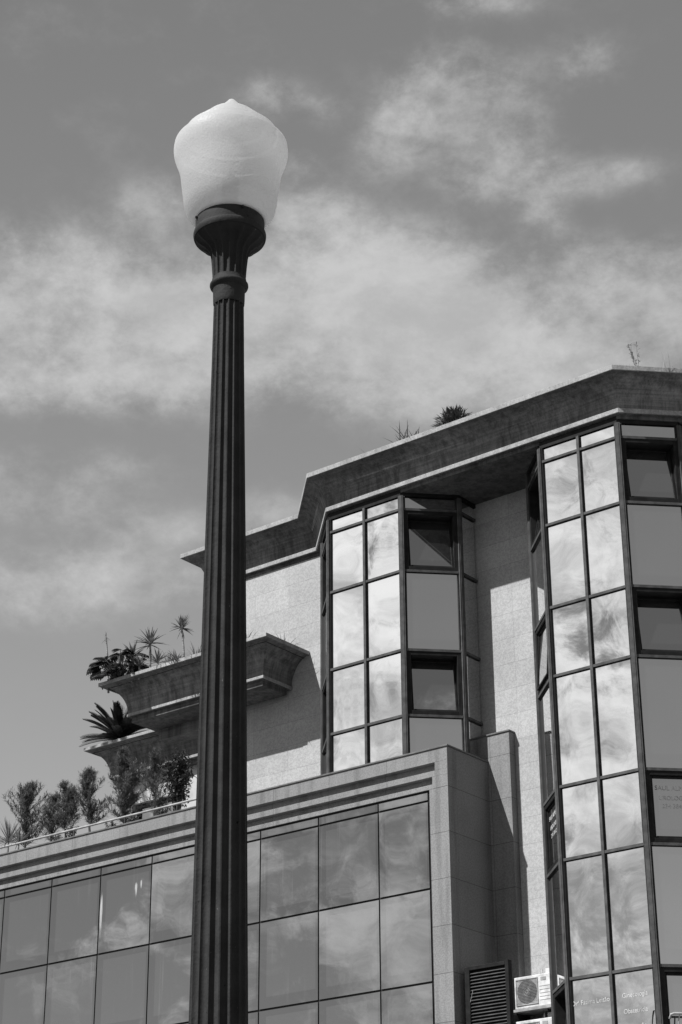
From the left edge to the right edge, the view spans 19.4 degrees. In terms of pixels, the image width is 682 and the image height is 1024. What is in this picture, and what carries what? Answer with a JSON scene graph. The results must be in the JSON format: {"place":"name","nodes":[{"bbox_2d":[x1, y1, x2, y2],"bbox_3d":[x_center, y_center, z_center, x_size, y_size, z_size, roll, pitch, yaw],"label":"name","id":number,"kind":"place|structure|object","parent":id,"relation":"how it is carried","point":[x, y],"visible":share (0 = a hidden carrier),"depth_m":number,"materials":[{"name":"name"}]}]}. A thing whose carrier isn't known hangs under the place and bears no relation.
{"place":"outdoors","nodes":[
{"label":"outdoors","id":0,"kind":"place"},
{"bbox_2d":[174,99,287,1023],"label":"street lamp","id":1,"kind":"object","parent":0,"point":[230,156],"visible":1,"depth_m":7.69,"materials":[{"name":"metal"}]},
{"bbox_2d":[0,0,681,853],"label":"sky","id":2,"kind":"structure","parent":0,"point":[479,207],"materials":[{"name":"grey"}]},
{"label":"ground","id":3,"kind":"structure","parent":0,"visible":0},
{"bbox_2d":[0,729,524,1023],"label":"building wing","id":4,"kind":"structure","parent":3,"relation":"on","point":[386,891],"depth_m":40.54,"materials":[{"name":"glass"}]},
{"bbox_2d":[0,818,24,851],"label":"yucca","id":5,"kind":"object","parent":4,"relation":"on","point":[8,836],"visible":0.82,"depth_m":47.56,"materials":[{"name":"grey plant"}]},
{"bbox_2d":[5,822,36,849],"bbox_3d":[-7.642,7.801,47.217,0.943,0.991,0.912,-19,-31,34],"label":"yucca","id":6,"kind":"object","parent":4,"relation":"on","point":[20,837],"visible":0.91,"depth_m":47.20,"materials":[{"name":"grey plant"}]},
{"bbox_2d":[2,779,49,845],"bbox_3d":[-7.487,7.355,47.580,1.283,2.071,1.386,1,-25,-2],"label":"conifer sapling","id":7,"kind":"object","parent":4,"relation":"on","point":[26,795],"visible":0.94,"depth_m":47.59,"materials":[{"name":"grey plant"}]},
{"bbox_2d":[37,793,64,841],"bbox_3d":[-6.833,7.409,47.126,0.950,1.588,0.808,1,-25,-4],"label":"conifer sapling","id":8,"kind":"object","parent":4,"relation":"on","point":[50,827],"visible":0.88,"depth_m":47.06,"materials":[{"name":"grey plant"}]},
{"bbox_2d":[49,835,64,841],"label":"leafy plant","id":9,"kind":"object","parent":4,"relation":"on","point":[53,837],"visible":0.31,"depth_m":46.44,"materials":[{"name":"grey plant"}]},
{"bbox_2d":[40,780,82,837],"bbox_3d":[-6.421,7.107,46.772,1.131,1.822,0.962,-19,-31,34],"label":"conifer sapling","id":10,"kind":"object","parent":4,"relation":"on","point":[68,803],"visible":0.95,"depth_m":46.77,"materials":[{"name":"grey plant"}]},
{"bbox_2d":[63,822,78,836],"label":"leafy plant","id":11,"kind":"object","parent":4,"relation":"on","point":[70,833],"visible":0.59,"depth_m":46.24,"materials":[{"name":"grey plant"}]},
{"bbox_2d":[71,766,110,831],"bbox_3d":[-5.796,6.821,46.365,1.004,2.001,0.985,-19,-31,34],"label":"conifer sapling","id":12,"kind":"object","parent":4,"relation":"on","point":[87,782],"visible":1,"depth_m":46.36,"materials":[{"name":"grey plant"}]},
{"bbox_2d":[0,798,195,848],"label":"handrail","id":13,"kind":"object","parent":4,"relation":"on","point":[102,822],"visible":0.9,"depth_m":45.34,"materials":[{"name":"white metal"}]},
{"bbox_2d":[105,821,115,827],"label":"leafy plant","id":14,"kind":"object","parent":4,"relation":"on","point":[112,824],"visible":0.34,"depth_m":45.50,"materials":[{"name":"grey plant"}]},
{"bbox_2d":[102,746,147,823],"bbox_3d":[-4.933,6.421,45.836,1.179,2.262,1.146,-19,-31,34],"label":"conifer sapling","id":15,"kind":"object","parent":4,"relation":"on","point":[126,788],"visible":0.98,"depth_m":45.78,"materials":[{"name":"grey plant"}]},
{"bbox_2d":[126,812,140,822],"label":"leafy plant","id":16,"kind":"object","parent":4,"relation":"on","point":[131,818],"visible":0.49,"depth_m":45.08,"materials":[{"name":"grey plant"}]},
{"bbox_2d":[137,744,180,815],"bbox_3d":[-4.149,6.291,45.361,1.098,2.088,0.871,3,-25,-7],"label":"conifer sapling","id":17,"kind":"object","parent":4,"relation":"on","point":[154,768],"visible":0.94,"depth_m":45.35,"materials":[{"name":"grey plant"}]},
{"bbox_2d":[155,805,172,815],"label":"leafy plant","id":18,"kind":"object","parent":4,"relation":"on","point":[166,810],"visible":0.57,"depth_m":44.62,"materials":[{"name":"grey plant"}]},
{"bbox_2d":[158,747,195,810],"bbox_3d":[-3.708,6.153,44.918,0.840,1.993,1.105,4,-25,-10],"label":"broadleaf shrub","id":19,"kind":"object","parent":4,"relation":"on","point":[179,779],"visible":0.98,"depth_m":44.88,"materials":[{"name":"black plant"}]},
{"bbox_2d":[84,365,681,1023],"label":"office building","id":20,"kind":"structure","parent":3,"relation":"on","point":[514,565],"depth_m":40.58,"materials":[{"name":"concrete"}]},
{"bbox_2d":[103,632,110,692],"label":"yucca","id":21,"kind":"object","parent":20,"relation":"on","point":[105,640],"visible":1,"depth_m":47.57,"materials":[{"name":"grey plant"}]},
{"bbox_2d":[79,701,146,750],"bbox_3d":[-5.657,5.458,51.185,2.095,1.410,2.052,3,-25,-8],"label":"cycad","id":22,"kind":"object","parent":20,"relation":"on","point":[119,725],"visible":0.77,"depth_m":50.81,"materials":[{"name":"black plant"}]},
{"bbox_2d":[86,648,148,689],"bbox_3d":[-5.223,3.686,46.880,1.749,0.900,1.218,-19,-31,34],"label":"split leaf plant","id":23,"kind":"object","parent":20,"relation":"on","point":[114,669],"visible":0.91,"depth_m":46.80,"materials":[{"name":"plant"}]},
{"bbox_2d":[119,641,142,681],"bbox_3d":[-4.912,3.487,46.627,0.607,1.063,0.728,-19,-31,34],"label":"yucca","id":24,"kind":"object","parent":20,"relation":"on","point":[133,648],"visible":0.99,"depth_m":46.63,"materials":[{"name":"grey plant"}]},
{"bbox_2d":[128,655,148,679],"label":"yucca","id":25,"kind":"object","parent":20,"relation":"on","point":[139,662],"visible":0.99,"depth_m":46.32,"materials":[{"name":"grey plant"}]},
{"bbox_2d":[134,627,166,667],"bbox_3d":[-4.453,3.287,46.497,0.917,1.312,0.776,-5,-25,10],"label":"yucca","id":26,"kind":"object","parent":20,"relation":"on","point":[150,640],"visible":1,"depth_m":46.52,"materials":[{"name":"grey plant"}]},
{"bbox_2d":[135,797,174,819],"bbox_3d":[-4.577,8.465,49.624,1.560,2.650,0.080,-19,-31,34],"label":"window frame","id":27,"kind":"structure","parent":20,"relation":"in","point":[164,801],"depth_m":50.32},
{"bbox_2d":[140,801,172,818],"bbox_3d":[-4.540,8.485,49.667,1.560,2.650,0.040,-19,-31,34],"label":"terrace window","id":28,"kind":"structure","parent":20,"relation":"in","point":[145,815],"depth_m":50.33,"materials":[{"name":"grey glass"}]},
{"bbox_2d":[150,648,167,664],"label":"yucca","id":29,"kind":"object","parent":20,"relation":"on","point":[158,658],"visible":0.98,"depth_m":46.09,"materials":[{"name":"grey plant"}]},
{"bbox_2d":[164,650,181,661],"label":"spider plant","id":30,"kind":"object","parent":20,"relation":"on","point":[175,657],"visible":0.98,"depth_m":45.45,"materials":[{"name":"grey plant"}]},
{"bbox_2d":[170,614,193,656],"bbox_3d":[-3.722,2.993,45.961,0.560,1.388,0.605,-9,-26,18],"label":"yucca","id":31,"kind":"object","parent":20,"relation":"on","point":[182,621],"visible":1,"depth_m":46.04,"materials":[{"name":"grey plant"}]},
{"bbox_2d":[183,643,200,656],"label":"spider plant","id":32,"kind":"object","parent":20,"relation":"on","point":[193,651],"visible":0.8,"depth_m":45.29,"materials":[{"name":"grey plant"}]},
{"bbox_2d":[320,490,482,774],"bbox_3d":[0.976,2.759,42.637,3.868,6.030,1.566,-19,-31,34],"label":"bay window","id":33,"kind":"structure","parent":20,"relation":"in","point":[399,653],"depth_m":41.94,"materials":[{"name":"glass"}]},
{"bbox_2d":[387,422,421,442],"bbox_3d":[1.563,-1.648,42.867,1.189,0.721,1.036,-19,-31,34],"label":"spiky clump","id":34,"kind":"object","parent":20,"relation":"on","point":[403,437],"visible":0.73,"depth_m":42.86,"materials":[{"name":"grey plant"}]},
{"bbox_2d":[431,405,471,426],"bbox_3d":[2.397,-1.931,42.420,1.114,0.786,0.976,-19,-31,34],"label":"dome shrub","id":35,"kind":"object","parent":20,"relation":"on","point":[451,415],"visible":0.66,"depth_m":42.24,"materials":[{"name":"grey plant"}]},
{"bbox_2d":[464,959,513,1023],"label":"ventilation louvre","id":36,"kind":"object","parent":20,"relation":"attached to","point":[489,993],"visible":1,"depth_m":37.29,"materials":[{"name":"black metal"}]},
{"bbox_2d":[514,1005,550,1020],"bbox_3d":[3.763,9.648,37.759,1.040,0.420,0.523,-19,-31,34],"label":"bracket shelf","id":37,"kind":"object","parent":20,"relation":"attached to","point":[525,1014],"visible":0.55,"depth_m":37.85,"materials":[{"name":"black metal"}]},
{"bbox_2d":[514,968,550,1009],"bbox_3d":[3.742,9.123,37.980,0.830,0.720,0.335,-19,-31,34],"label":"air conditioner","id":38,"kind":"object","parent":37,"relation":"on","point":[532,991],"visible":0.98,"depth_m":37.85,"materials":[{"name":"white paint"}]},
{"bbox_2d":[525,416,681,1023],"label":"bay window","id":39,"kind":"structure","parent":20,"relation":"in","point":[604,498],"depth_m":37.78,"materials":[{"name":"glass"}]},
{"bbox_2d":[627,341,639,371],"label":"tall weed","id":40,"kind":"object","parent":20,"relation":"on","point":[628,345],"visible":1,"depth_m":39.83,"materials":[{"name":"grey plant"}]},
{"bbox_2d":[669,1012,681,1023],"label":"window guard","id":41,"kind":"object","parent":20,"relation":"attached to","point":[675,1013],"visible":1,"depth_m":34.73,"materials":[{"name":"white metal"}]},
{"bbox_3d":[3.768,10.401,37.408,1.040,0.420,0.523,-19,-31,34],"label":"bracket shelf","id":42,"kind":"object","parent":20,"relation":"attached to","visible":0},
{"bbox_2d":[516,1012,551,1023],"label":"air conditioner","id":43,"kind":"object","parent":42,"relation":"on","point":[547,1020],"visible":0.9,"depth_m":37.54,"materials":[{"name":"white paint"}]}
]}

